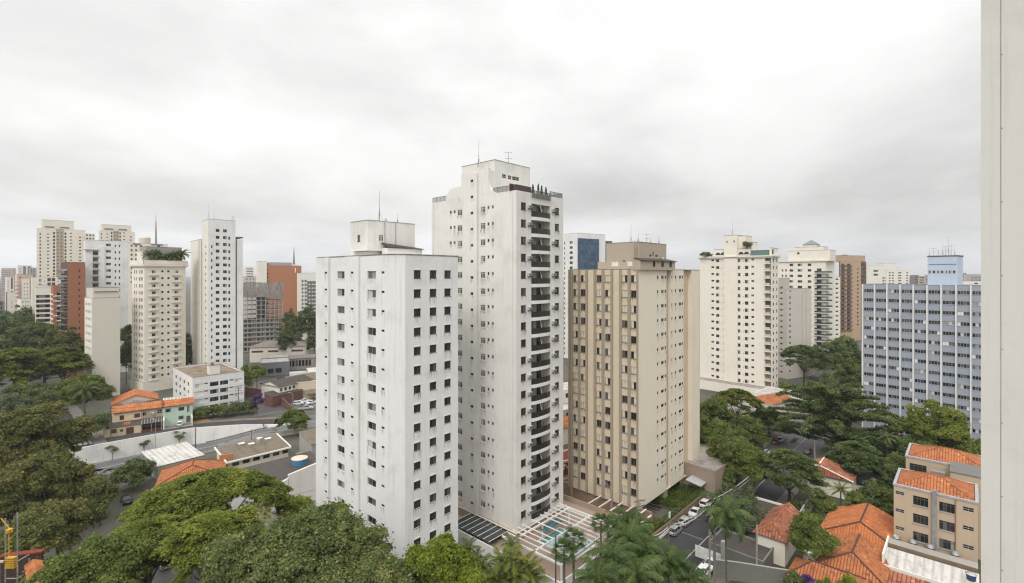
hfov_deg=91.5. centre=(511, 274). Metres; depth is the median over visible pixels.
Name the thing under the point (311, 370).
shed
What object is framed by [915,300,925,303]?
window
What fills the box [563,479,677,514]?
courtyard
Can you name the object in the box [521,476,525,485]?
window
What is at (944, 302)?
window
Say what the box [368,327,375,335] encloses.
window
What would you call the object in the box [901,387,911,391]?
window
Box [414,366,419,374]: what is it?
window
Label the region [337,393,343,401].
window
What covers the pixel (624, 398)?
window
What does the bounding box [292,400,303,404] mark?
parked car
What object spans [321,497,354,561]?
leafy tree
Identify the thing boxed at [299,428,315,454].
hall
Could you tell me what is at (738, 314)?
apartment tower
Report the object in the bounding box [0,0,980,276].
sky
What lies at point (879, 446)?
leafy tree
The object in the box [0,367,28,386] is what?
spreading tree
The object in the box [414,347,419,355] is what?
window
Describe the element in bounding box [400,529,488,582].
leafy tree
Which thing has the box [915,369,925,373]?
window
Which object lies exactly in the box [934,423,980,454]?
leafy tree
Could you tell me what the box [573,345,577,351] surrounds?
window
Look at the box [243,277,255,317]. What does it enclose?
apartment building
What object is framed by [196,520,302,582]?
leafy tree
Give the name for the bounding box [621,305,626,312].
window
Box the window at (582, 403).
[580,402,584,409]
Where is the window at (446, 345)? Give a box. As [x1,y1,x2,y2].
[444,343,450,351]
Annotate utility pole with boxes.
[106,407,112,441]
[555,536,555,582]
[634,498,644,519]
[664,523,673,545]
[706,505,712,581]
[713,532,715,582]
[756,525,757,564]
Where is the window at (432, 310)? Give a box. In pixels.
[430,307,436,315]
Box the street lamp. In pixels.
[151,418,155,447]
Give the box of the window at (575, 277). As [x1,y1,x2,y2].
[573,275,577,281]
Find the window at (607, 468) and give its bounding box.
[605,465,609,473]
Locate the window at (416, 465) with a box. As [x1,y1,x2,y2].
[414,461,420,471]
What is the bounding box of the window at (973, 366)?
[972,365,980,369]
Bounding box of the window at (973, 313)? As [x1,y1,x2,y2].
[972,312,980,315]
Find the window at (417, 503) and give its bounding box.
[413,499,420,510]
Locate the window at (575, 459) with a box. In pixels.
[573,456,577,463]
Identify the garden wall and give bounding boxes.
[0,548,45,582]
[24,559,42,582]
[716,559,788,582]
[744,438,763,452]
[800,496,812,512]
[854,484,874,497]
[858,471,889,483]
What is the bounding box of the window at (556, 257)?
[555,255,558,262]
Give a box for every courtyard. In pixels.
[237,500,315,582]
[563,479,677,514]
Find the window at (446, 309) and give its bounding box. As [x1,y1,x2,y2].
[444,307,450,314]
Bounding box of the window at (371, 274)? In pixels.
[368,271,375,278]
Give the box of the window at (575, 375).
[573,372,577,379]
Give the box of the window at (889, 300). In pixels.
[888,299,898,302]
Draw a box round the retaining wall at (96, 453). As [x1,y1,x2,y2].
[69,423,287,463]
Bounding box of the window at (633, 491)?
[630,488,635,496]
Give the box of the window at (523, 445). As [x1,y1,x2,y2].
[521,442,525,450]
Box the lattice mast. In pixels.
[155,224,156,243]
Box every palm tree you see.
[66,381,98,413]
[572,556,621,582]
[585,536,638,582]
[603,516,653,559]
[614,548,669,582]
[619,530,669,569]
[643,542,694,582]
[667,563,711,582]
[697,490,753,582]
[878,431,899,455]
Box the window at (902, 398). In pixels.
[901,396,911,400]
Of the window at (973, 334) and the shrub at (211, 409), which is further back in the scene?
the shrub at (211, 409)
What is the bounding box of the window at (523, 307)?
[521,305,525,312]
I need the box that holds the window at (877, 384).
[876,383,885,387]
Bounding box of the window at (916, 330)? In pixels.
[915,329,925,333]
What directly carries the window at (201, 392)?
in the apartment block
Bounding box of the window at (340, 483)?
[338,479,343,488]
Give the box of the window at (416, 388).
[413,385,419,394]
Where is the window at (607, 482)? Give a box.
[605,480,609,488]
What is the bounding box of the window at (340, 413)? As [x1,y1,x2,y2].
[338,410,344,419]
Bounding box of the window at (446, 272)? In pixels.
[444,270,450,278]
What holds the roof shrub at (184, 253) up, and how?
on the apartment building at (158, 320)
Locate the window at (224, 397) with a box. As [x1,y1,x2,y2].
[220,395,227,399]
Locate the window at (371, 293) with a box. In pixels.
[368,290,375,297]
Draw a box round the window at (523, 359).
[521,356,525,364]
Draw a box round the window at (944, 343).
[943,342,954,345]
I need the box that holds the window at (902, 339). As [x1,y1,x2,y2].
[901,338,911,342]
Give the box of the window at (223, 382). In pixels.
[220,380,227,384]
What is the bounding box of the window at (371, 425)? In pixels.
[368,421,375,431]
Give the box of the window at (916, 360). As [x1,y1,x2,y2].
[915,359,925,363]
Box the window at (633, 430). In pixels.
[630,427,635,435]
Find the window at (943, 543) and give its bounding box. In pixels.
[939,538,954,550]
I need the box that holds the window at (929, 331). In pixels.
[928,330,939,334]
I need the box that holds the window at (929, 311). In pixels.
[928,310,939,313]
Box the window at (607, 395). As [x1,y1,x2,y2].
[605,392,609,399]
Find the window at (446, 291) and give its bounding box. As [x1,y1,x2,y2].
[444,288,450,296]
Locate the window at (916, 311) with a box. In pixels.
[915,310,925,313]
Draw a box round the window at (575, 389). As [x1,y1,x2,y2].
[573,386,577,393]
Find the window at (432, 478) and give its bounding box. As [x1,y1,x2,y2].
[430,474,435,484]
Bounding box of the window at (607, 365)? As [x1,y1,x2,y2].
[605,363,609,370]
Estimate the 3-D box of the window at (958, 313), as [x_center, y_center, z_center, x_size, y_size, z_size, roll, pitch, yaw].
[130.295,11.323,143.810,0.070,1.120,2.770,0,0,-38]
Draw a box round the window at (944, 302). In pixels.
[943,301,954,304]
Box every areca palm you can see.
[478,543,551,582]
[497,532,521,572]
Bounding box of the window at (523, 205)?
[521,202,526,210]
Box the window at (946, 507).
[939,501,954,513]
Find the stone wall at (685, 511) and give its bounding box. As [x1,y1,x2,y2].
[652,491,705,538]
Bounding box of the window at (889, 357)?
[888,356,898,360]
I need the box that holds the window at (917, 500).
[913,495,927,507]
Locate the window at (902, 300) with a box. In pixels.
[901,299,911,302]
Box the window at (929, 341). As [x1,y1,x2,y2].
[928,340,939,344]
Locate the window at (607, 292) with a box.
[605,290,609,296]
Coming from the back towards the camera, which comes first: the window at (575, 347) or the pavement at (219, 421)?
the pavement at (219, 421)
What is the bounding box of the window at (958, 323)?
[957,322,969,325]
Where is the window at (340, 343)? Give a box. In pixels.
[338,341,343,348]
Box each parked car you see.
[120,494,132,504]
[176,421,182,426]
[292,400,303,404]
[298,404,313,409]
[306,400,315,404]
[667,525,682,536]
[678,515,692,526]
[688,506,702,517]
[696,563,708,578]
[699,498,711,506]
[704,557,712,572]
[771,438,779,444]
[777,436,784,442]
[803,447,812,454]
[862,477,882,484]
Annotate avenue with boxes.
[307,414,315,421]
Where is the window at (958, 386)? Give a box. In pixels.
[957,384,969,389]
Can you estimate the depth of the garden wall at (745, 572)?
80.72 m
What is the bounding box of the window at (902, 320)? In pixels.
[901,319,911,322]
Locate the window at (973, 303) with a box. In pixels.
[972,302,980,305]
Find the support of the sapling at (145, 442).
on the ground at (116, 505)
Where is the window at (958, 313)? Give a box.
[957,311,969,315]
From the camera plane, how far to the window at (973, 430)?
141.65 m
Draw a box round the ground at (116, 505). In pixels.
[0,277,909,582]
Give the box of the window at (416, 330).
[413,327,419,336]
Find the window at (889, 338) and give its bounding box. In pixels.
[888,337,898,340]
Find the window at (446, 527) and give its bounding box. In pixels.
[444,523,450,532]
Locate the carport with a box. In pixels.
[708,528,773,566]
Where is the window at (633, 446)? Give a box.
[631,443,635,450]
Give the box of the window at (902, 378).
[901,377,911,381]
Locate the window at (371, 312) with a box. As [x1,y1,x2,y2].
[368,309,375,316]
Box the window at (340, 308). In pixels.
[338,306,343,313]
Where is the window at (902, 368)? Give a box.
[901,367,911,371]
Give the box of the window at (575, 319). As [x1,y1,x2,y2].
[573,317,577,323]
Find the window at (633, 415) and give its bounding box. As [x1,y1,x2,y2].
[630,412,635,420]
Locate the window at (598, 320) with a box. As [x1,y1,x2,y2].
[596,318,600,325]
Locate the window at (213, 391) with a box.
[210,389,217,393]
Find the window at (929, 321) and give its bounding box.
[928,320,939,324]
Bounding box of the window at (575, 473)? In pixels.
[573,469,577,477]
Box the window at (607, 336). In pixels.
[605,334,609,340]
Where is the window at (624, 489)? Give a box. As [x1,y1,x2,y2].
[621,485,626,493]
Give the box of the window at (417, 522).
[413,519,420,529]
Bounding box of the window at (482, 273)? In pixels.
[480,272,485,278]
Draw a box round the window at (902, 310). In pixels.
[901,309,911,312]
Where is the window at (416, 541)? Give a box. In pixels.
[414,538,419,544]
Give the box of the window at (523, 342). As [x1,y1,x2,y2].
[521,339,525,347]
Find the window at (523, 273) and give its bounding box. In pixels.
[521,271,525,278]
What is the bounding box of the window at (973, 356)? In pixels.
[972,355,980,358]
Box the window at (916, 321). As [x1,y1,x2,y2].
[915,319,925,323]
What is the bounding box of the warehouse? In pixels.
[229,451,315,509]
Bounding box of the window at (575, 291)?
[573,289,577,295]
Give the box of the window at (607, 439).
[605,436,609,443]
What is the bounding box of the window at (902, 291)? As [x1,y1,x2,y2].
[901,290,911,292]
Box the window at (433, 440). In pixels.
[429,437,435,447]
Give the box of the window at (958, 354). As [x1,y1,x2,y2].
[957,353,969,357]
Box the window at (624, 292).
[621,290,626,297]
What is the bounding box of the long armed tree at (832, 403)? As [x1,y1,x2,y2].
[758,380,905,456]
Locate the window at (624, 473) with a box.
[621,470,626,478]
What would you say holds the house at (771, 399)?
on the ground at (116, 505)
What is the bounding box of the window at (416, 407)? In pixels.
[414,404,419,413]
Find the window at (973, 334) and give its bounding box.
[972,333,980,337]
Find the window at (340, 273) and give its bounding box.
[338,271,344,278]
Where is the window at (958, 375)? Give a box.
[957,374,969,378]
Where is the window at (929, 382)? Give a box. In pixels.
[928,380,939,385]
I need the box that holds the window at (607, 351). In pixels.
[605,348,609,355]
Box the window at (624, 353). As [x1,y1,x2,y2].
[621,350,626,357]
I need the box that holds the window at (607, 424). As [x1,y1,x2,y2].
[605,421,609,429]
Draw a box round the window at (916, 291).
[915,290,925,293]
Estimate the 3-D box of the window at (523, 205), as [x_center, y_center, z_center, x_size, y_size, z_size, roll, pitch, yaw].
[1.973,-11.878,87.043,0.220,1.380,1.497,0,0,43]
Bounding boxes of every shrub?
[141,249,153,259]
[152,249,162,259]
[163,254,173,260]
[167,250,183,260]
[172,252,181,260]
[173,249,190,259]
[193,405,207,418]
[204,405,220,417]
[217,403,232,415]
[232,401,246,412]
[242,399,257,413]
[249,392,266,413]
[699,252,713,256]
[742,241,752,248]
[781,568,803,582]
[799,573,815,582]
[810,486,827,499]
[813,499,836,513]
[815,576,831,582]
[836,573,858,582]
[844,491,865,505]
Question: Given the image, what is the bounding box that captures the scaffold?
[0,512,29,582]
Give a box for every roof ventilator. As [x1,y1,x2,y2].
[892,534,900,539]
[908,539,917,544]
[925,543,934,549]
[950,550,959,556]
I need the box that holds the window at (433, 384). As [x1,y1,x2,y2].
[430,382,436,390]
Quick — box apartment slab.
[862,255,980,439]
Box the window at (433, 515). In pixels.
[429,511,435,522]
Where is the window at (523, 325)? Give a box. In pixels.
[521,322,525,330]
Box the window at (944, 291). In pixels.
[943,290,954,293]
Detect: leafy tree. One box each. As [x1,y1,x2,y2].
[0,310,13,316]
[0,314,30,326]
[0,319,44,349]
[0,384,56,410]
[0,399,100,471]
[0,450,70,526]
[0,511,70,554]
[1,393,36,412]
[2,311,34,324]
[4,346,74,382]
[6,320,60,347]
[9,494,112,555]
[16,525,159,582]
[24,554,92,582]
[28,381,56,403]
[28,449,98,503]
[37,326,84,377]
[53,371,118,414]
[62,361,84,375]
[70,410,112,441]
[79,473,123,526]
[109,455,157,489]
[120,324,131,384]
[186,332,192,364]
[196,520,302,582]
[235,497,395,582]
[241,364,253,398]
[249,364,267,378]
[276,308,303,336]
[276,327,296,349]
[276,409,311,429]
[294,303,315,334]
[295,333,302,341]
[305,329,315,353]
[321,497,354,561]
[352,546,419,582]
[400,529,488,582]
[700,394,738,439]
[700,415,735,444]
[705,432,770,487]
[709,480,738,504]
[712,483,768,531]
[736,413,773,444]
[751,407,793,437]
[778,382,793,390]
[786,507,845,559]
[801,371,842,394]
[802,335,861,371]
[821,436,860,459]
[833,355,861,385]
[846,479,893,516]
[847,386,868,410]
[860,430,903,458]
[875,451,905,488]
[875,486,893,515]
[881,415,939,448]
[895,433,937,463]
[901,396,978,448]
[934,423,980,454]
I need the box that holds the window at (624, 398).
[621,395,626,403]
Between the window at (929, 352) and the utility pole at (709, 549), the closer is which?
the utility pole at (709, 549)
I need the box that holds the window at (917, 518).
[913,513,927,525]
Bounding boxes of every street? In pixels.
[27,378,92,448]
[92,414,312,443]
[102,534,201,582]
[615,467,793,582]
[700,441,893,488]
[764,421,831,458]
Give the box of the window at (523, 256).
[521,254,526,261]
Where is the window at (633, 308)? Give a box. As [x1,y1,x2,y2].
[631,306,635,312]
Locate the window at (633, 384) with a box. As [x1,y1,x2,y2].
[631,382,635,389]
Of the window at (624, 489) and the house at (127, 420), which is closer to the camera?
the window at (624, 489)
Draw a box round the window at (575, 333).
[573,331,577,337]
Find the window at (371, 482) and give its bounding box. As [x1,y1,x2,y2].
[368,477,375,487]
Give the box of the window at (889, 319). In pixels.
[888,318,898,321]
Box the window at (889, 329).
[888,327,898,331]
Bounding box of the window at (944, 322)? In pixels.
[943,321,954,325]
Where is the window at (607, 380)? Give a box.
[605,377,609,385]
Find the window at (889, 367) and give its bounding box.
[888,366,898,369]
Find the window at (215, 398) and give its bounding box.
[210,396,217,401]
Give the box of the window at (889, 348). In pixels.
[888,347,898,350]
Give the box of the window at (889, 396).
[888,394,898,398]
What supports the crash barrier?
on the pavement at (108, 471)
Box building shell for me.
[243,282,284,351]
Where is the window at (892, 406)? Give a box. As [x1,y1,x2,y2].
[888,404,898,408]
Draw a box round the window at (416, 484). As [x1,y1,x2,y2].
[414,480,420,490]
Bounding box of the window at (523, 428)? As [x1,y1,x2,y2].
[521,424,525,433]
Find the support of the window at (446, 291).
in the apartment tower at (386, 372)
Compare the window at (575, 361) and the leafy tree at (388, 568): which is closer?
the leafy tree at (388, 568)
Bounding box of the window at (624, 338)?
[621,335,626,342]
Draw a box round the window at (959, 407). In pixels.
[957,405,969,410]
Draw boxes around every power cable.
[669,503,710,527]
[673,502,709,524]
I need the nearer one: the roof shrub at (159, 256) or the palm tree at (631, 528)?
the palm tree at (631, 528)
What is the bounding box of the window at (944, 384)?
[943,382,954,387]
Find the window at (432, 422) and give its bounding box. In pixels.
[429,419,436,428]
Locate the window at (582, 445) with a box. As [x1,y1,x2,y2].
[580,444,584,451]
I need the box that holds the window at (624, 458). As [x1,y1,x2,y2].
[621,455,626,463]
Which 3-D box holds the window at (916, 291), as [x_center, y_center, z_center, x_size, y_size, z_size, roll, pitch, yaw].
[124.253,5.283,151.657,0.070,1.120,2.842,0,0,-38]
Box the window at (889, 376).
[888,375,898,379]
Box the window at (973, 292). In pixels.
[972,291,980,294]
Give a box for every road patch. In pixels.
[689,556,701,564]
[789,438,798,442]
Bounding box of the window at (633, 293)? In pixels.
[631,290,635,297]
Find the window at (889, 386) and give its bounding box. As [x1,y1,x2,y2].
[888,385,898,389]
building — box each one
[0,300,3,311]
[1,268,15,301]
[5,277,13,309]
[6,292,14,313]
[15,274,32,310]
[17,265,31,273]
[17,298,30,312]
[29,268,36,276]
[31,277,60,324]
[35,285,50,323]
[37,219,84,276]
[50,285,60,324]
[58,262,84,378]
[83,240,127,371]
[85,233,94,239]
[85,287,119,395]
[99,224,134,242]
[128,237,167,339]
[129,246,188,391]
[190,219,242,368]
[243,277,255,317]
[244,267,253,276]
[256,261,300,328]
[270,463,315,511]
[297,273,315,339]
[563,382,567,402]
[563,403,567,416]
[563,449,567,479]
[564,233,611,357]
[670,444,741,499]
[718,401,775,438]
[751,393,836,421]
[755,387,790,392]
[778,278,810,378]
[834,277,839,338]
[836,255,865,340]
[866,266,885,283]
[877,263,908,283]
[893,468,978,562]
[905,443,980,559]
[910,275,918,283]
[918,276,925,283]
[963,281,980,284]
[964,274,980,280]
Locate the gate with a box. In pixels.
[695,540,724,559]
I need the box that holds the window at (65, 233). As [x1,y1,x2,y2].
[65,233,80,261]
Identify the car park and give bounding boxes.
[252,398,315,416]
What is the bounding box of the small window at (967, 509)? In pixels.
[963,506,973,512]
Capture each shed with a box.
[141,442,204,479]
[249,341,307,362]
[260,357,289,376]
[260,374,313,397]
[264,389,302,406]
[269,355,287,357]
[278,372,315,379]
[287,354,314,369]
[290,371,307,375]
[296,379,315,398]
[306,367,315,372]
[744,497,781,531]
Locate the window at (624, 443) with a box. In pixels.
[621,440,626,448]
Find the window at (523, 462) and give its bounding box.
[521,459,525,467]
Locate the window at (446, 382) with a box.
[444,379,450,387]
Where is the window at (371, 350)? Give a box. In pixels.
[368,346,375,355]
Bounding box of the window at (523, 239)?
[521,237,526,244]
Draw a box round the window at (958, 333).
[957,332,969,336]
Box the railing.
[95,427,312,473]
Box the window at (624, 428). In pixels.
[621,425,626,433]
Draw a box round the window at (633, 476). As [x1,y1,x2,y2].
[631,473,635,481]
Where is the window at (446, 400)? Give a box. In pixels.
[444,397,450,405]
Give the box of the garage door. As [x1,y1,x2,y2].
[126,427,133,433]
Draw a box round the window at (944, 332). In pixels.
[943,331,954,335]
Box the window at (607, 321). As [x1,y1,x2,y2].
[605,319,609,326]
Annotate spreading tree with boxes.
[0,347,67,386]
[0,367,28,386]
[15,348,80,382]
[21,346,94,378]
[94,514,205,582]
[116,466,315,577]
[147,510,268,582]
[704,388,764,427]
[759,448,831,508]
[822,440,892,489]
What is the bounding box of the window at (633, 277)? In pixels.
[630,275,635,282]
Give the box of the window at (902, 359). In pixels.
[901,357,911,361]
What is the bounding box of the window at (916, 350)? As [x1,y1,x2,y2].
[915,349,925,353]
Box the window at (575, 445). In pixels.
[573,442,577,449]
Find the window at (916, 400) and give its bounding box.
[915,398,923,402]
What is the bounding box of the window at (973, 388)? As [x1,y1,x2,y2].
[972,386,980,390]
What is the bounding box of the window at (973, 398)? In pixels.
[972,397,980,401]
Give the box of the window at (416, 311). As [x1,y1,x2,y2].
[413,308,419,317]
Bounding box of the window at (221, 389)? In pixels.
[220,387,227,392]
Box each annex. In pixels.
[882,535,978,582]
[887,570,929,582]
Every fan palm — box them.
[550,536,578,582]
[561,526,586,580]
[588,512,611,566]
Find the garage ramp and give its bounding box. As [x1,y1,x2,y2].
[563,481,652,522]
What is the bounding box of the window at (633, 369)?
[631,366,635,374]
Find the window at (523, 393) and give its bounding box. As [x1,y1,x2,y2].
[521,390,525,398]
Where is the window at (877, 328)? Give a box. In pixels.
[876,327,885,330]
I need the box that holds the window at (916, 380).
[915,379,925,383]
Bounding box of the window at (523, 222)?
[521,219,526,227]
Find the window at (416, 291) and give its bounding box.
[414,289,419,297]
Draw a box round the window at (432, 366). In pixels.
[429,363,435,372]
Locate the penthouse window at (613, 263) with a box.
[611,261,617,265]
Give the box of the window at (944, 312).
[943,311,954,314]
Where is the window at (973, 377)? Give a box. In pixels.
[972,376,980,380]
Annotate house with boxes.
[104,403,142,437]
[111,389,158,422]
[141,400,164,432]
[154,453,233,486]
[161,397,193,429]
[563,416,567,444]
[745,392,791,416]
[752,502,799,566]
[785,555,868,582]
[798,457,857,498]
[816,533,890,582]
[821,502,900,549]
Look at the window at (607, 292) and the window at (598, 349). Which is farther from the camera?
the window at (598, 349)
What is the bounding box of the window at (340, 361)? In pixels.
[338,358,343,366]
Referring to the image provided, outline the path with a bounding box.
[191,416,209,424]
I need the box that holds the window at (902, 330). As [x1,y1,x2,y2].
[901,328,911,332]
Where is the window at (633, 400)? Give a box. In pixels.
[631,397,635,404]
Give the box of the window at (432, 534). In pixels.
[430,530,435,539]
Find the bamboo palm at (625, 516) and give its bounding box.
[603,505,653,558]
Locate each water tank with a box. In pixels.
[291,455,307,465]
[803,549,813,559]
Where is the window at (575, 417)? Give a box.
[573,414,577,421]
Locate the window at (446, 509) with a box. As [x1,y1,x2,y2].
[444,505,450,515]
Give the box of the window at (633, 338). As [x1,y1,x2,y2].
[630,336,635,343]
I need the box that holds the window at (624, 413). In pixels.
[621,410,626,418]
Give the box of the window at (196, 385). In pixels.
[195,383,202,387]
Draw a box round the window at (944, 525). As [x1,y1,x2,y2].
[939,520,954,532]
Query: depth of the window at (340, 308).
81.13 m
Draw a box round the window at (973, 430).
[972,429,980,433]
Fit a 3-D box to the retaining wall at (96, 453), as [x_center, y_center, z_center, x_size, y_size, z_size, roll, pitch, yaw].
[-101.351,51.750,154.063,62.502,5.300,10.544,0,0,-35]
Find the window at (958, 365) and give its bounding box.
[957,363,969,368]
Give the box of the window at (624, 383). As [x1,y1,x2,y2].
[621,380,626,387]
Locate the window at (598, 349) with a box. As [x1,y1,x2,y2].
[597,347,600,354]
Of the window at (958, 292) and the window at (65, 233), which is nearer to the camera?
the window at (958, 292)
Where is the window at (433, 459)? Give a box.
[430,456,436,465]
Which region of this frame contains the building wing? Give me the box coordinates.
[981,0,1023,582]
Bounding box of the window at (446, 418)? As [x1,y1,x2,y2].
[444,415,450,424]
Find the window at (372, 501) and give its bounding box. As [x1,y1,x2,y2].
[368,496,375,507]
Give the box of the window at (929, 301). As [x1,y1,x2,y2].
[928,300,939,303]
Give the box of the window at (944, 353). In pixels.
[943,352,954,356]
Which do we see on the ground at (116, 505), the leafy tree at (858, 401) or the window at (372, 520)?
the leafy tree at (858, 401)
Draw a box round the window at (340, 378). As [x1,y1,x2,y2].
[337,375,344,384]
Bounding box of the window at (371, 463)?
[368,458,375,468]
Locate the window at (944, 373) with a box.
[943,372,954,376]
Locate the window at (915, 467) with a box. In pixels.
[910,463,926,471]
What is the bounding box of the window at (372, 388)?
[368,384,375,392]
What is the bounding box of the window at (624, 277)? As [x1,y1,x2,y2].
[621,275,626,282]
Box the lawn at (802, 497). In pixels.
[731,491,980,582]
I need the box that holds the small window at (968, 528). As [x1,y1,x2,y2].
[963,525,973,531]
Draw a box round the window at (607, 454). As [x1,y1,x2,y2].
[605,451,609,458]
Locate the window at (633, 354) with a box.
[630,351,635,358]
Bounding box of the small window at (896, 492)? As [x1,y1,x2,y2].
[895,490,903,495]
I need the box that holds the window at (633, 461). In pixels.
[631,458,635,466]
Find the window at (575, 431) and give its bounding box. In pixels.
[573,428,577,435]
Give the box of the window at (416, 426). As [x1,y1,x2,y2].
[414,423,419,432]
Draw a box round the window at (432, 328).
[430,326,435,334]
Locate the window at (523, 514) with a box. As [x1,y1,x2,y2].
[521,510,525,519]
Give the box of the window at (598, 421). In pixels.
[596,419,600,427]
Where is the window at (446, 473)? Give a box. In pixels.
[444,469,450,478]
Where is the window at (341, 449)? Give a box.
[337,445,343,453]
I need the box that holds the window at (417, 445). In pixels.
[413,442,419,452]
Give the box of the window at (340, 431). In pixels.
[338,427,343,436]
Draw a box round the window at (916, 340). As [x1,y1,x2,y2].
[915,339,925,343]
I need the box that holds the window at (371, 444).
[368,440,375,450]
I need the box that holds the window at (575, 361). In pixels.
[573,358,577,365]
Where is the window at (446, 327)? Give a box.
[444,325,450,332]
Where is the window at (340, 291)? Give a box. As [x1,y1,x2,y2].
[338,289,343,295]
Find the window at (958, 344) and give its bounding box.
[957,343,969,347]
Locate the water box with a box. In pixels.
[965,571,977,582]
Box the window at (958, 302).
[957,301,969,304]
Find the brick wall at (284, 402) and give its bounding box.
[245,387,293,410]
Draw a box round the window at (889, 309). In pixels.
[888,308,898,311]
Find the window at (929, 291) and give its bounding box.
[928,290,939,293]
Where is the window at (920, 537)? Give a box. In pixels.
[913,531,927,543]
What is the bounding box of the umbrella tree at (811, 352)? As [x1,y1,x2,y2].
[779,345,833,386]
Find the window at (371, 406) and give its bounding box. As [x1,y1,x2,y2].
[368,402,375,412]
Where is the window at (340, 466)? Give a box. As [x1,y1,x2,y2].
[338,462,344,472]
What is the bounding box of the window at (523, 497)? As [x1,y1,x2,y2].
[521,493,525,502]
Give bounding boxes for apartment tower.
[316,219,457,570]
[432,159,562,530]
[568,242,699,514]
[697,235,780,392]
[778,240,835,351]
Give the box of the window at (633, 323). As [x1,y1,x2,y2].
[631,321,635,328]
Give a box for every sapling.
[104,445,120,460]
[138,439,150,449]
[173,431,187,442]
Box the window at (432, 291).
[429,289,435,297]
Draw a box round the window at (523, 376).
[521,373,525,381]
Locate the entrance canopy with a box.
[686,475,705,495]
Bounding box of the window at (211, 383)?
[210,381,217,385]
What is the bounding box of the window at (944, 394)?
[943,393,954,397]
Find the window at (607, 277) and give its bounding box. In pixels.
[605,275,609,281]
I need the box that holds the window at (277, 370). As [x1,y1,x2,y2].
[275,368,281,372]
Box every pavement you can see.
[66,402,106,444]
[96,434,294,473]
[125,417,276,434]
[708,487,799,582]
[764,421,795,447]
[813,410,859,458]
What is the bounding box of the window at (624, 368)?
[621,365,626,372]
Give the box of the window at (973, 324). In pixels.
[972,323,980,326]
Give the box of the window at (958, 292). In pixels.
[957,291,969,294]
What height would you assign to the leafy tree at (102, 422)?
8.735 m
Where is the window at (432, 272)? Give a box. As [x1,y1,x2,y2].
[429,270,436,278]
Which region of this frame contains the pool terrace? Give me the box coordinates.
[458,494,620,582]
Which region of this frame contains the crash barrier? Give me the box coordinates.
[218,427,315,446]
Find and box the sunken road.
[89,421,315,473]
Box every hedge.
[643,517,661,534]
[655,482,696,508]
[657,487,704,525]
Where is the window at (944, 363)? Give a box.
[943,362,954,366]
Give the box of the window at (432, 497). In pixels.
[429,493,436,503]
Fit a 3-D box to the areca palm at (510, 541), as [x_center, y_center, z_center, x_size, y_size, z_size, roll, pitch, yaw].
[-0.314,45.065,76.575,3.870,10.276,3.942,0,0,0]
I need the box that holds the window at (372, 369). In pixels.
[368,365,375,374]
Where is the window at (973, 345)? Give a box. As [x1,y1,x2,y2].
[972,344,980,348]
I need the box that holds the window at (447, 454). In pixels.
[444,451,450,460]
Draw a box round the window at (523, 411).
[521,407,525,416]
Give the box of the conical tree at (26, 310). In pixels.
[13,305,33,323]
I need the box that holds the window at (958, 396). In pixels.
[957,395,969,399]
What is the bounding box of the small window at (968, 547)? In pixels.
[963,544,973,550]
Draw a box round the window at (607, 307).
[605,304,609,311]
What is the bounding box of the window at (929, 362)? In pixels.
[928,360,939,364]
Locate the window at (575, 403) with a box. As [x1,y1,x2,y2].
[573,400,577,407]
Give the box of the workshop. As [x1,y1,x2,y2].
[214,433,290,468]
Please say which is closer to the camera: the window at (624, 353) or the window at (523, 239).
the window at (523, 239)
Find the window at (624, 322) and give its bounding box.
[621,320,626,327]
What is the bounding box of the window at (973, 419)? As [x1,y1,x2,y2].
[972,418,980,422]
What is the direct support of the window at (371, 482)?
in the apartment tower at (386, 372)
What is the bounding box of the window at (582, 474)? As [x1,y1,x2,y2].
[580,472,584,479]
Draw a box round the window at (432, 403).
[430,400,435,409]
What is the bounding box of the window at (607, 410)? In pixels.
[605,407,609,414]
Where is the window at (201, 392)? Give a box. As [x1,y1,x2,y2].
[195,391,202,395]
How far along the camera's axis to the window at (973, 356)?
141.65 m
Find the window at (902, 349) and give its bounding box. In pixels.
[901,348,911,351]
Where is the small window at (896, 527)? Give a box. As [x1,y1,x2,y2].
[895,526,903,530]
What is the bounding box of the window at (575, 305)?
[573,303,577,309]
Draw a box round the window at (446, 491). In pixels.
[444,487,450,496]
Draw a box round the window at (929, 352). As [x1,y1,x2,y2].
[928,350,939,354]
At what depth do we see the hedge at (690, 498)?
102.28 m
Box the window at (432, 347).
[429,344,436,353]
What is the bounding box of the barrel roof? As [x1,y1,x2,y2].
[163,395,188,399]
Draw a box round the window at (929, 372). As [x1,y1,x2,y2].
[928,370,939,374]
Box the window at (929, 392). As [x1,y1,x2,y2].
[928,390,939,395]
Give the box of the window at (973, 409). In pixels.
[972,407,980,412]
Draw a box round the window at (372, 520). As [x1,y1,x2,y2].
[368,515,375,524]
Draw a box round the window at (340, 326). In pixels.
[337,323,344,331]
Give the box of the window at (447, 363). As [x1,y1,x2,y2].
[444,361,450,369]
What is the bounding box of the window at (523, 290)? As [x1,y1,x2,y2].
[521,288,525,295]
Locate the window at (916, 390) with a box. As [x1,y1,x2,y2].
[915,389,925,393]
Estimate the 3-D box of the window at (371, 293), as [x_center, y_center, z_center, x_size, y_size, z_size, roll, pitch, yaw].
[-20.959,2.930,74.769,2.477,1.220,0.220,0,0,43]
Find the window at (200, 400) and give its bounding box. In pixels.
[195,399,202,403]
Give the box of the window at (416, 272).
[413,270,420,278]
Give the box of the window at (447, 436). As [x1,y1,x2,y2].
[444,433,450,442]
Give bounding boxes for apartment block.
[173,362,243,417]
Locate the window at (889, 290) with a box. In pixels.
[888,289,898,292]

